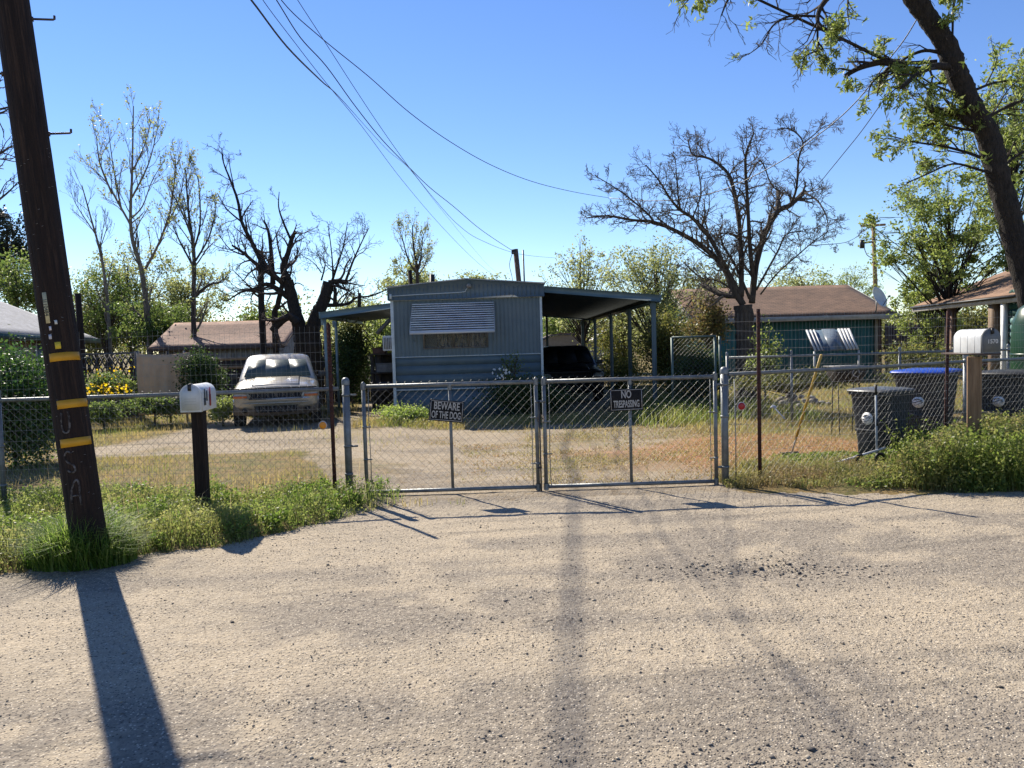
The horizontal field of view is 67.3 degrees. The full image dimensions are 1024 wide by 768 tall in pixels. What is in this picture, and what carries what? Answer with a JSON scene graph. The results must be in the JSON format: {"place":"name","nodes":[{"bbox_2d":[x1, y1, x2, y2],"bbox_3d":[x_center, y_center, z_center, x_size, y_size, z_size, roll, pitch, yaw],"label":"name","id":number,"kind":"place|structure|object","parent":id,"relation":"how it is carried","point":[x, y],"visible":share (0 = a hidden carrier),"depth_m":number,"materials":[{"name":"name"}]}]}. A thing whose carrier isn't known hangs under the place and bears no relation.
{"place":"outdoors","nodes":[
{"label":"outdoors","id":0,"kind":"place"},
{"bbox_2d":[95,373,749,522],"bbox_3d":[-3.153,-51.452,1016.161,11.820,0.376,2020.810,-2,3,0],"label":"driveway","id":1,"kind":"structure","parent":0,"point":[389,458],"depth_m":11.69,"materials":[{"name":"beige gravel"}]},
{"bbox_2d":[206,395,232,425],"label":"bush","id":2,"kind":"object","parent":1,"relation":"on","point":[226,409],"visible":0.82,"depth_m":18.08,"materials":[{"name":"green plant"}]},
{"bbox_2d":[229,353,325,425],"bbox_3d":[-6.018,0.072,19.985,2.294,1.700,5.235,-2,3,-14],"label":"pickup truck","id":3,"kind":"object","parent":1,"relation":"on","point":[282,364],"visible":0.86,"depth_m":17.96,"materials":[{"name":"beige paint"}]},
{"bbox_2d":[341,377,357,492],"bbox_3d":[-1.734,0.623,8.249,0.154,1.390,0.089,0,3,24],"label":"gate post","id":4,"kind":"object","parent":1,"relation":"on","point":[346,395],"visible":0.96,"depth_m":8.22,"materials":[{"name":"metal"}]},
{"bbox_2d":[360,377,540,493],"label":"gate","id":5,"kind":"structure","parent":4,"relation":"attached to","point":[449,385],"depth_m":8.27,"materials":[{"name":"metal"}]},
{"bbox_2d":[429,399,463,422],"bbox_3d":[-0.698,0.284,8.198,0.365,0.230,0.027,4,3,0],"label":"warning sign","id":6,"kind":"object","parent":5,"relation":"attached to","point":[446,410],"visible":1,"depth_m":8.19,"materials":[{"name":"black plastic"}]},
{"bbox_2d":[369,353,393,409],"bbox_3d":[-3.693,-0.064,22.237,0.730,1.633,0.630,-2,3,0],"label":"storage shelf","id":7,"kind":"object","parent":1,"relation":"on","point":[378,395],"visible":0.42,"depth_m":22.48,"materials":[{"name":"grey wood"}]},
{"bbox_2d":[371,401,428,422],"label":"bush","id":8,"kind":"object","parent":1,"relation":"on","point":[403,411],"visible":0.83,"depth_m":17.51,"materials":[{"name":"green plant"}]},
{"bbox_2d":[389,210,438,283],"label":"slim tree","id":9,"kind":"object","parent":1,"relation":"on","point":[416,265],"visible":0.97,"depth_m":44.32,"materials":[{"name":"green plant"}]},
{"bbox_2d":[383,278,544,416],"bbox_3d":[-1.287,-1.293,27.794,4.280,3.550,18.550,-2,3,0],"label":"mobile home","id":10,"kind":"object","parent":1,"relation":"on","point":[458,330],"visible":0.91,"depth_m":19.16,"materials":[{"name":"blue metal"}]},
{"bbox_2d":[422,312,487,348],"bbox_3d":[-1.408,-1.339,19.174,1.620,0.895,0.080,-2,3,0],"label":"window","id":11,"kind":"structure","parent":10,"relation":"in","point":[454,340],"depth_m":19.18,"materials":[{"name":"brown metal"}]},
{"bbox_2d":[489,350,532,413],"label":"bush","id":12,"kind":"object","parent":1,"relation":"on","point":[510,370],"visible":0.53,"depth_m":18.48,"materials":[{"name":"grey plant"}]},
{"bbox_2d":[460,370,596,417],"bbox_3d":[0.380,0.376,18.258,3.257,1.371,1.287,-2,3,0],"label":"bush","id":13,"kind":"object","parent":1,"relation":"on","point":[518,394],"visible":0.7,"depth_m":18.11,"materials":[{"name":"green plant"}]},
{"bbox_2d":[351,407,707,429],"bbox_3d":[0.350,0.726,17.396,8.010,0.337,2.416,-2,3,0],"label":"weed strip","id":14,"kind":"object","parent":1,"relation":"on","point":[507,421],"visible":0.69,"depth_m":16.99,"materials":[{"name":"green plant"}]},
{"bbox_2d":[542,317,600,336],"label":"tree","id":15,"kind":"object","parent":1,"relation":"on","point":[554,328],"visible":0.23,"depth_m":51.28,"materials":[{"name":"green plant"}]},
{"bbox_2d":[543,345,603,399],"bbox_3d":[1.706,-0.400,25.157,2.294,1.700,5.235,-2,3,-2],"label":"pickup truck","id":16,"kind":"object","parent":1,"relation":"on","point":[571,361],"visible":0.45,"depth_m":23.26,"materials":[{"name":"black paint"}]},
{"bbox_2d":[532,230,632,346],"bbox_3d":[3.577,-3.840,37.678,5.142,7.347,4.418,-2,3,0],"label":"tree","id":17,"kind":"object","parent":1,"relation":"on","point":[583,278],"visible":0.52,"depth_m":37.70,"materials":[{"name":"green plant"}]},
{"bbox_2d":[542,286,661,405],"bbox_3d":[2.279,-1.229,26.926,2.894,3.298,15.700,-2,3,0],"label":"carport","id":18,"kind":"object","parent":1,"relation":"on","point":[577,303],"visible":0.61,"depth_m":22.80,"materials":[{"name":"metal"}]},
{"bbox_2d":[420,414,856,485],"bbox_3d":[2.986,0.911,12.574,9.201,0.322,8.138,-2,3,0],"label":"dry groundcover","id":19,"kind":"object","parent":1,"relation":"on","point":[653,452],"visible":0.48,"depth_m":11.41,"materials":[{"name":"beige plant"}]},
{"bbox_2d":[716,367,729,483],"bbox_3d":[2.283,0.506,8.329,0.144,1.390,0.088,-3,3,-26],"label":"gate post","id":20,"kind":"object","parent":1,"relation":"on","point":[724,417],"visible":0.95,"depth_m":8.31,"materials":[{"name":"metal"}]},
{"bbox_2d":[541,372,718,489],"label":"gate","id":21,"kind":"structure","parent":20,"relation":"attached to","point":[629,380],"depth_m":8.31,"materials":[{"name":"metal"}]},
{"bbox_2d":[609,388,642,410],"bbox_3d":[1.222,0.165,8.230,0.355,0.240,0.027,-3,3,0],"label":"warning sign","id":22,"kind":"object","parent":21,"relation":"attached to","point":[626,399],"visible":1,"depth_m":8.22,"materials":[{"name":"black plastic"}]},
{"bbox_2d":[0,341,1022,574],"bbox_3d":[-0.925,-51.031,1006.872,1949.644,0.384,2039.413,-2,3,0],"label":"ground","id":23,"kind":"structure","parent":0,"point":[254,457],"depth_m":10.60,"materials":[{"name":"brown soil"}]},
{"bbox_2d":[0,76,18,222],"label":"bare tree","id":24,"kind":"object","parent":23,"relation":"on","point":[3,150],"visible":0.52,"depth_m":12.97,"materials":[{"name":"plant"}]},
{"bbox_2d":[0,204,31,303],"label":"pine tree","id":25,"kind":"object","parent":23,"relation":"on","point":[12,233],"visible":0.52,"depth_m":59.18,"materials":[{"name":"green plant"}]},
{"bbox_2d":[0,239,74,313],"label":"tree","id":26,"kind":"object","parent":23,"relation":"on","point":[17,290],"visible":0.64,"depth_m":43.20,"materials":[{"name":"green plant"}]},
{"bbox_2d":[0,324,85,467],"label":"hedge","id":27,"kind":"object","parent":23,"relation":"on","point":[28,437],"visible":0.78,"depth_m":10.99,"materials":[{"name":"green plant"}]},
{"bbox_2d":[0,301,100,374],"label":"cream house","id":28,"kind":"structure","parent":23,"relation":"on","point":[23,323],"depth_m":29.93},
{"bbox_2d":[0,0,107,566],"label":"utility pole","id":29,"kind":"object","parent":23,"relation":"on","point":[65,378],"visible":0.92,"depth_m":5.88,"materials":[{"name":"brown wood"}]},
{"bbox_2d":[276,0,510,249],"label":"overhead cable","id":30,"kind":"object","parent":29,"relation":"attached to","point":[364,117],"visible":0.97,"depth_m":14.67,"materials":[{"name":"black rubber"}]},
{"bbox_2d":[281,0,607,197],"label":"overhead cable","id":31,"kind":"object","parent":29,"relation":"attached to","point":[412,114],"visible":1,"depth_m":12.37,"materials":[{"name":"black rubber"}]},
{"bbox_2d":[1,497,153,572],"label":"grass tuft","id":32,"kind":"object","parent":23,"relation":"on","point":[56,549],"visible":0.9,"depth_m":5.81,"materials":[{"name":"green plant"}]},
{"bbox_2d":[74,293,87,383],"bbox_3d":[-14.505,-1.082,25.958,0.261,3.927,0.190,-2,3,0],"label":"wooden post","id":33,"kind":"object","parent":23,"relation":"on","point":[79,312],"visible":0.52,"depth_m":25.84,"materials":[{"name":"brown wood"}]},
{"bbox_2d":[60,162,114,375],"bbox_3d":[-20.500,-5.131,37.410,2.396,11.497,2.033,-3,3,-26],"label":"tall tree","id":34,"kind":"object","parent":23,"relation":"on","point":[105,292],"visible":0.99,"depth_m":37.59,"materials":[{"name":"brown plant"}]},
{"bbox_2d":[74,279,125,375],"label":"tree","id":35,"kind":"object","parent":23,"relation":"on","point":[91,350],"visible":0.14,"depth_m":43.30,"materials":[{"name":"green plant"}]},
{"bbox_2d":[71,259,142,375],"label":"tree","id":36,"kind":"object","parent":23,"relation":"on","point":[96,314],"visible":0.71,"depth_m":41.37,"materials":[{"name":"green plant"}]},
{"bbox_2d":[89,400,129,428],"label":"bush","id":37,"kind":"object","parent":23,"relation":"on","point":[97,408],"visible":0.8,"depth_m":18.05,"materials":[{"name":"green plant"}]},
{"bbox_2d":[84,365,137,421],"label":"flowering bush","id":38,"kind":"object","parent":23,"relation":"on","point":[100,384],"visible":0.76,"depth_m":20.25,"materials":[{"name":"green plant"}]},
{"bbox_2d":[81,351,144,418],"bbox_3d":[-11.228,0.060,21.332,1.992,1.894,0.432,-2,3,0],"label":"lattice fence","id":39,"kind":"object","parent":23,"relation":"on","point":[134,361],"visible":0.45,"depth_m":21.35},
{"bbox_2d":[69,237,197,382],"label":"tree","id":40,"kind":"object","parent":23,"relation":"on","point":[132,273],"visible":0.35,"depth_m":43.53,"materials":[{"name":"green plant"}]},
{"bbox_2d":[69,84,198,354],"bbox_3d":[-16.876,-6.566,35.693,6.047,14.320,3.373,0,3,21],"label":"tall tree","id":41,"kind":"object","parent":23,"relation":"on","point":[146,297],"visible":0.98,"depth_m":35.41,"materials":[{"name":"brown plant"}]},
{"bbox_2d":[103,293,190,354],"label":"tree","id":42,"kind":"object","parent":23,"relation":"on","point":[132,324],"visible":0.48,"depth_m":36.27,"materials":[{"name":"green plant"}]},
{"bbox_2d":[117,392,185,426],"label":"bush","id":43,"kind":"object","parent":23,"relation":"on","point":[154,406],"visible":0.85,"depth_m":18.40,"materials":[{"name":"green plant"}]},
{"bbox_2d":[127,298,190,360],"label":"tree","id":44,"kind":"object","parent":23,"relation":"on","point":[146,332],"visible":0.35,"depth_m":36.20,"materials":[{"name":"green plant"}]},
{"bbox_2d":[136,351,190,422],"bbox_3d":[-8.826,0.097,19.545,1.440,1.860,0.248,-2,3,0],"label":"fabric screen","id":45,"kind":"object","parent":23,"relation":"on","point":[150,369],"visible":0.55,"depth_m":19.50,"materials":[{"name":"beige fabric"}]},
{"bbox_2d":[0,323,336,500],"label":"wire fence","id":46,"kind":"object","parent":23,"relation":"on","point":[332,428],"visible":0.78,"depth_m":8.03,"materials":[{"name":"metal"}]},
{"bbox_2d":[0,385,341,506],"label":"chain link fence","id":47,"kind":"object","parent":23,"relation":"on","point":[3,484],"visible":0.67,"depth_m":8.01,"materials":[{"name":"metal"}]},
{"bbox_2d":[148,262,234,321],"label":"tree","id":48,"kind":"object","parent":23,"relation":"on","point":[182,289],"visible":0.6,"depth_m":41.45,"materials":[{"name":"green plant"}]},
{"bbox_2d":[0,472,388,554],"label":"leafy weeds","id":49,"kind":"object","parent":23,"relation":"on","point":[277,516],"visible":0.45,"depth_m":7.49,"materials":[{"name":"green plant"}]},
{"bbox_2d":[157,141,233,337],"bbox_3d":[-14.362,-4.941,33.977,4.324,11.092,2.102,0,4,32],"label":"tall tree","id":50,"kind":"object","parent":23,"relation":"on","point":[195,293],"visible":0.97,"depth_m":33.64,"materials":[{"name":"brown plant"}]},
{"bbox_2d":[179,383,216,505],"bbox_3d":[-3.031,0.689,7.507,0.202,1.409,0.491,-2,3,-4],"label":"mailbox","id":51,"kind":"object","parent":23,"relation":"on","point":[197,401],"visible":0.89,"depth_m":7.42,"materials":[{"name":"brown wood"}]},
{"bbox_2d":[181,386,199,410],"bbox_3d":[-3.034,0.136,7.257,0.173,0.230,0.005,-2,3,-4],"label":"door panel","id":52,"kind":"structure","parent":51,"relation":"in","point":[187,397],"depth_m":7.25,"materials":[{"name":"white paint"}]},
{"bbox_2d":[163,341,237,400],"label":"bush","id":53,"kind":"object","parent":23,"relation":"on","point":[204,374],"visible":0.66,"depth_m":19.32,"materials":[{"name":"green plant"}]},
{"bbox_2d":[0,471,403,573],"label":"verge grass","id":54,"kind":"structure","parent":23,"relation":"on","point":[204,518],"depth_m":7.12,"materials":[{"name":"green plant"}]},
{"bbox_2d":[147,320,305,382],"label":"old shed","id":55,"kind":"structure","parent":23,"relation":"on","point":[222,347],"depth_m":33.52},
{"bbox_2d":[5,403,478,507],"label":"yard grass","id":56,"kind":"structure","parent":23,"relation":"on","point":[96,435],"depth_m":11.63,"materials":[{"name":"plant"}]},
{"bbox_2d":[192,133,389,405],"bbox_3d":[-6.904,-3.746,24.486,6.237,9.179,4.378,-2,3,0],"label":"broken tree","id":57,"kind":"object","parent":23,"relation":"on","point":[305,342],"visible":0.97,"depth_m":24.24,"materials":[{"name":"brown plant"}]},
{"bbox_2d":[213,356,375,402],"bbox_3d":[-7.690,-0.117,25.790,6.632,1.628,0.572,-2,3,-8],"label":"board fence","id":58,"kind":"object","parent":23,"relation":"on","point":[237,364],"visible":0.16,"depth_m":25.76,"materials":[{"name":"brown wood"}]},
{"bbox_2d":[321,317,375,406],"bbox_3d":[-4.886,-0.638,23.592,1.969,3.827,2.194,-2,3,0],"label":"vine thicket","id":59,"kind":"object","parent":23,"relation":"on","point":[352,353],"visible":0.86,"depth_m":23.28,"materials":[{"name":"green plant"}]},
{"bbox_2d":[321,291,386,343],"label":"tree","id":60,"kind":"object","parent":23,"relation":"on","point":[347,307],"visible":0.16,"depth_m":51.15,"materials":[{"name":"green plant"}]},
{"bbox_2d":[319,303,390,414],"bbox_3d":[-4.140,-0.805,23.534,2.182,3.005,5.900,-2,3,0],"label":"patio awning","id":61,"kind":"object","parent":23,"relation":"on","point":[373,312],"visible":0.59,"depth_m":20.83,"materials":[{"name":"paint"}]},
{"bbox_2d":[363,318,391,358],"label":"tree","id":62,"kind":"object","parent":23,"relation":"on","point":[378,339],"visible":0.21,"depth_m":29.65,"materials":[{"name":"green plant"}]},
{"bbox_2d":[369,259,444,301],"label":"tree","id":63,"kind":"object","parent":23,"relation":"on","point":[425,278],"visible":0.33,"depth_m":49.30,"materials":[{"name":"green plant"}]},
{"bbox_2d":[0,438,890,564],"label":"dead stalks","id":64,"kind":"object","parent":23,"relation":"on","point":[359,477],"visible":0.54,"depth_m":8.35,"materials":[{"name":"beige plant"}]},
{"bbox_2d":[82,289,985,371],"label":"trees","id":65,"kind":"object","parent":23,"relation":"on","point":[884,321],"visible":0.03,"depth_m":88.58,"materials":[{"name":"green plant"}]},
{"bbox_2d":[543,333,593,357],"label":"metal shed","id":66,"kind":"structure","parent":23,"relation":"on","point":[561,339],"depth_m":45.93,"materials":[{"name":"grey metal"}]},
{"bbox_2d":[577,288,651,370],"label":"tree","id":67,"kind":"object","parent":23,"relation":"on","point":[618,348],"visible":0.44,"depth_m":39.44,"materials":[{"name":"green plant"}]},
{"bbox_2d":[593,349,648,389],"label":"bush","id":68,"kind":"object","parent":23,"relation":"on","point":[623,372],"visible":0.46,"depth_m":29.80,"materials":[{"name":"green plant"}]},
{"bbox_2d":[594,230,726,383],"bbox_3d":[6.198,-3.255,32.781,5.610,6.491,4.393,-2,3,0],"label":"tree","id":69,"kind":"object","parent":23,"relation":"on","point":[656,282],"visible":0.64,"depth_m":32.41,"materials":[{"name":"green plant"}]},
{"bbox_2d":[630,290,723,398],"bbox_3d":[4.544,-0.662,21.504,2.756,3.974,2.339,-2,3,0],"label":"vine thicket","id":70,"kind":"object","parent":23,"relation":"on","point":[663,344],"visible":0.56,"depth_m":21.28,"materials":[{"name":"green plant"}]},
{"bbox_2d":[656,338,731,403],"bbox_3d":[4.502,-0.205,18.678,1.994,1.806,1.557,-2,3,0],"label":"bush","id":71,"kind":"object","parent":23,"relation":"on","point":[699,363],"visible":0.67,"depth_m":18.43,"materials":[{"name":"green plant"}]},
{"bbox_2d":[671,335,720,408],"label":"walk gate","id":72,"kind":"structure","parent":23,"relation":"on","point":[673,358],"depth_m":17.59,"materials":[{"name":"metal"}]},
{"bbox_2d":[674,287,734,356],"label":"vine thicket","id":73,"kind":"object","parent":23,"relation":"on","point":[710,321],"visible":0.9,"depth_m":19.39,"materials":[{"name":"green plant"}]},
{"bbox_2d":[608,390,822,428],"bbox_3d":[4.445,0.458,18.169,3.950,0.562,6.066,-2,3,0],"label":"weed strip","id":74,"kind":"object","parent":23,"relation":"on","point":[676,416],"visible":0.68,"depth_m":16.60,"materials":[{"name":"green plant"}]},
{"bbox_2d":[577,108,866,406],"bbox_3d":[5.087,-3.005,18.897,6.791,7.542,3.534,-2,3,0],"label":"bare tree","id":75,"kind":"object","parent":23,"relation":"on","point":[744,317],"visible":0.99,"depth_m":18.80,"materials":[{"name":"brown plant"}]},
{"bbox_2d":[524,380,962,480],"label":"yard grass","id":76,"kind":"structure","parent":23,"relation":"on","point":[823,390],"depth_m":15.42,"materials":[{"name":"brown plant"}]},
{"bbox_2d":[743,313,790,413],"bbox_3d":[5.719,-0.433,17.244,1.183,2.341,0.786,-3,3,-25],"label":"bush","id":77,"kind":"object","parent":23,"relation":"on","point":[765,361],"visible":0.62,"depth_m":17.17,"materials":[{"name":"green plant"}]},
{"bbox_2d":[669,285,898,382],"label":"teal house","id":78,"kind":"structure","parent":23,"relation":"on","point":[806,305],"depth_m":31.99,"materials":[{"name":"brown"}]},
{"bbox_2d":[806,328,859,365],"bbox_3d":[12.037,-1.044,28.945,1.802,2.082,1.145,-2,3,0],"label":"corrugated awning","id":79,"kind":"object","parent":78,"relation":"attached to","point":[831,343],"visible":0.82,"depth_m":28.83,"materials":[{"name":"white paint"}]},
{"bbox_2d":[718,365,871,398],"bbox_3d":[5.981,0.172,16.604,3.432,1.183,1.412,-2,3,0],"label":"bush","id":80,"kind":"object","parent":23,"relation":"on","point":[821,378],"visible":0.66,"depth_m":16.44,"materials":[{"name":"green plant"}]},
{"bbox_2d":[758,253,843,286],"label":"tree","id":81,"kind":"object","parent":23,"relation":"on","point":[797,282],"visible":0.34,"depth_m":51.52,"materials":[{"name":"green plant"}]},
{"bbox_2d":[710,453,943,489],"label":"dry weeds","id":82,"kind":"object","parent":23,"relation":"on","point":[751,481],"visible":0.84,"depth_m":8.41,"materials":[{"name":"green plant"}]},
{"bbox_2d":[667,0,1023,308],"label":"leaning tree","id":83,"kind":"object","parent":23,"relation":"on","point":[996,156],"visible":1,"depth_m":12.33,"materials":[{"name":"green plant"}]},
{"bbox_2d":[823,365,867,434],"bbox_3d":[5.487,0.287,12.636,0.555,1.178,0.489,-2,3,0],"label":"barbecue","id":84,"kind":"object","parent":23,"relation":"on","point":[847,372],"visible":0.6,"depth_m":12.47,"materials":[{"name":"metal"}]},
{"bbox_2d":[811,264,888,299],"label":"tree","id":85,"kind":"object","parent":23,"relation":"on","point":[853,279],"visible":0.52,"depth_m":44.07,"materials":[{"name":"green plant"}]},
{"bbox_2d":[725,344,1009,423],"bbox_3d":[7.627,0.052,15.487,6.731,1.590,0.100,-2,3,-3],"label":"chain link fence","id":86,"kind":"object","parent":23,"relation":"on","point":[899,352],"visible":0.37,"depth_m":15.39,"materials":[{"name":"metal"}]},
{"bbox_2d":[726,309,1023,476],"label":"wire fence","id":87,"kind":"object","parent":23,"relation":"on","point":[760,366],"visible":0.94,"depth_m":8.87,"materials":[{"name":"metal"}]},
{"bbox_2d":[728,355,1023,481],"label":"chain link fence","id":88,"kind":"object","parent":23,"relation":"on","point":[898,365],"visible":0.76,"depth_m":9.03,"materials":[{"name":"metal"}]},
{"bbox_2d":[846,386,915,454],"bbox_3d":[4.630,0.507,9.650,0.655,0.930,0.580,-3,3,-28],"label":"wheeled bin","id":89,"kind":"object","parent":23,"relation":"on","point":[870,409],"visible":0.66,"depth_m":9.46,"materials":[{"name":"grey plastic"}]},
{"bbox_2d":[771,406,1023,493],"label":"verge weeds","id":90,"kind":"object","parent":23,"relation":"on","point":[955,471],"visible":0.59,"depth_m":7.87,"materials":[{"name":"green plant"}]},
{"bbox_2d":[889,368,962,438],"bbox_3d":[5.820,0.342,10.799,0.852,1.120,0.725,-4,4,-44],"label":"wheeled bin","id":91,"kind":"object","parent":23,"relation":"on","point":[918,403],"visible":0.58,"depth_m":10.52,"materials":[{"name":"grey plastic"}]},
{"bbox_2d":[886,256,970,350],"bbox_3d":[14.685,-2.340,26.942,2.721,4.718,2.756,-2,3,0],"label":"tree","id":92,"kind":"object","parent":23,"relation":"on","point":[932,316],"visible":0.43,"depth_m":26.79,"materials":[{"name":"green plant"}]},
{"bbox_2d":[871,335,985,392],"bbox_3d":[9.437,-0.274,17.426,2.431,1.798,1.926,-2,3,0],"label":"bush","id":93,"kind":"object","parent":23,"relation":"on","point":[906,358],"visible":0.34,"depth_m":17.33,"materials":[{"name":"green plant"}]},
{"bbox_2d":[884,323,987,373],"bbox_3d":[19.830,-1.651,34.691,6.244,2.347,0.382,-2,3,0],"label":"board fence","id":94,"kind":"object","parent":23,"relation":"on","point":[890,333],"visible":0.06,"depth_m":34.49,"materials":[{"name":"brown wood"}]},
{"bbox_2d":[856,165,1023,346],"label":"tree","id":95,"kind":"object","parent":23,"relation":"on","point":[935,245],"visible":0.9,"depth_m":23.60,"materials":[{"name":"green plant"}]},
{"bbox_2d":[880,409,1023,490],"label":"leafy weeds","id":96,"kind":"object","parent":23,"relation":"on","point":[1002,462],"visible":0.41,"depth_m":7.90,"materials":[{"name":"green plant"}]},
{"bbox_2d":[934,305,987,367],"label":"tree","id":97,"kind":"object","parent":23,"relation":"on","point":[977,324],"visible":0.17,"depth_m":30.67,"materials":[{"name":"green plant"}]},
{"bbox_2d":[910,271,1017,369],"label":"house","id":98,"kind":"structure","parent":23,"relation":"on","point":[996,294],"depth_m":20.98,"materials":[{"name":"brown"}]},
{"bbox_2d":[941,327,1000,439],"bbox_3d":[5.123,0.241,8.642,0.272,1.729,0.780,-2,3,0],"label":"mailbox","id":99,"kind":"object","parent":23,"relation":"on","point":[977,341],"visible":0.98,"depth_m":8.38,"materials":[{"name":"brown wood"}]},
{"bbox_2d":[983,330,999,351],"bbox_3d":[5.136,-0.463,8.239,0.180,0.234,0.005,-2,3,-2],"label":"door panel","id":100,"kind":"structure","parent":99,"relation":"in","point":[987,347],"depth_m":8.24,"materials":[{"name":"white metal"}]},
{"bbox_2d":[956,52,1023,361],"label":"tree","id":101,"kind":"object","parent":23,"relation":"on","point":[1017,167],"visible":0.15,"depth_m":27.74,"materials":[{"name":"green plant"}]},
{"bbox_2d":[982,369,1023,424],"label":"wheeled bin","id":102,"kind":"object","parent":23,"relation":"on","point":[1014,385],"visible":0.56,"depth_m":10.74,"materials":[{"name":"grey plastic"}]},
{"bbox_2d":[1009,305,1023,368],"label":"green tank","id":103,"kind":"object","parent":23,"relation":"on","point":[1018,320],"visible":0.37,"depth_m":12.16,"materials":[{"name":"plastic"}]},
{"bbox_2d":[0,490,1023,767],"bbox_3d":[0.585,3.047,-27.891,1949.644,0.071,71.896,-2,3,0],"label":"road","id":104,"kind":"structure","parent":0,"point":[604,691],"depth_m":4.14,"materials":[{"name":"grey gravel"}]},
{"bbox_2d":[0,0,1023,355],"label":"sky","id":105,"kind":"structure","parent":0,"point":[539,91],"materials":[{"name":"blue"}]},
{"bbox_2d":[612,20,916,200],"bbox_3d":[4.912,-5.607,17.002,0.020,2.508,9.132,-3,3,-30],"label":"overhead cable","id":106,"kind":"object","parent":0,"point":[799,148],"visible":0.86,"depth_m":15.53,"materials":[{"name":"black rubber"}]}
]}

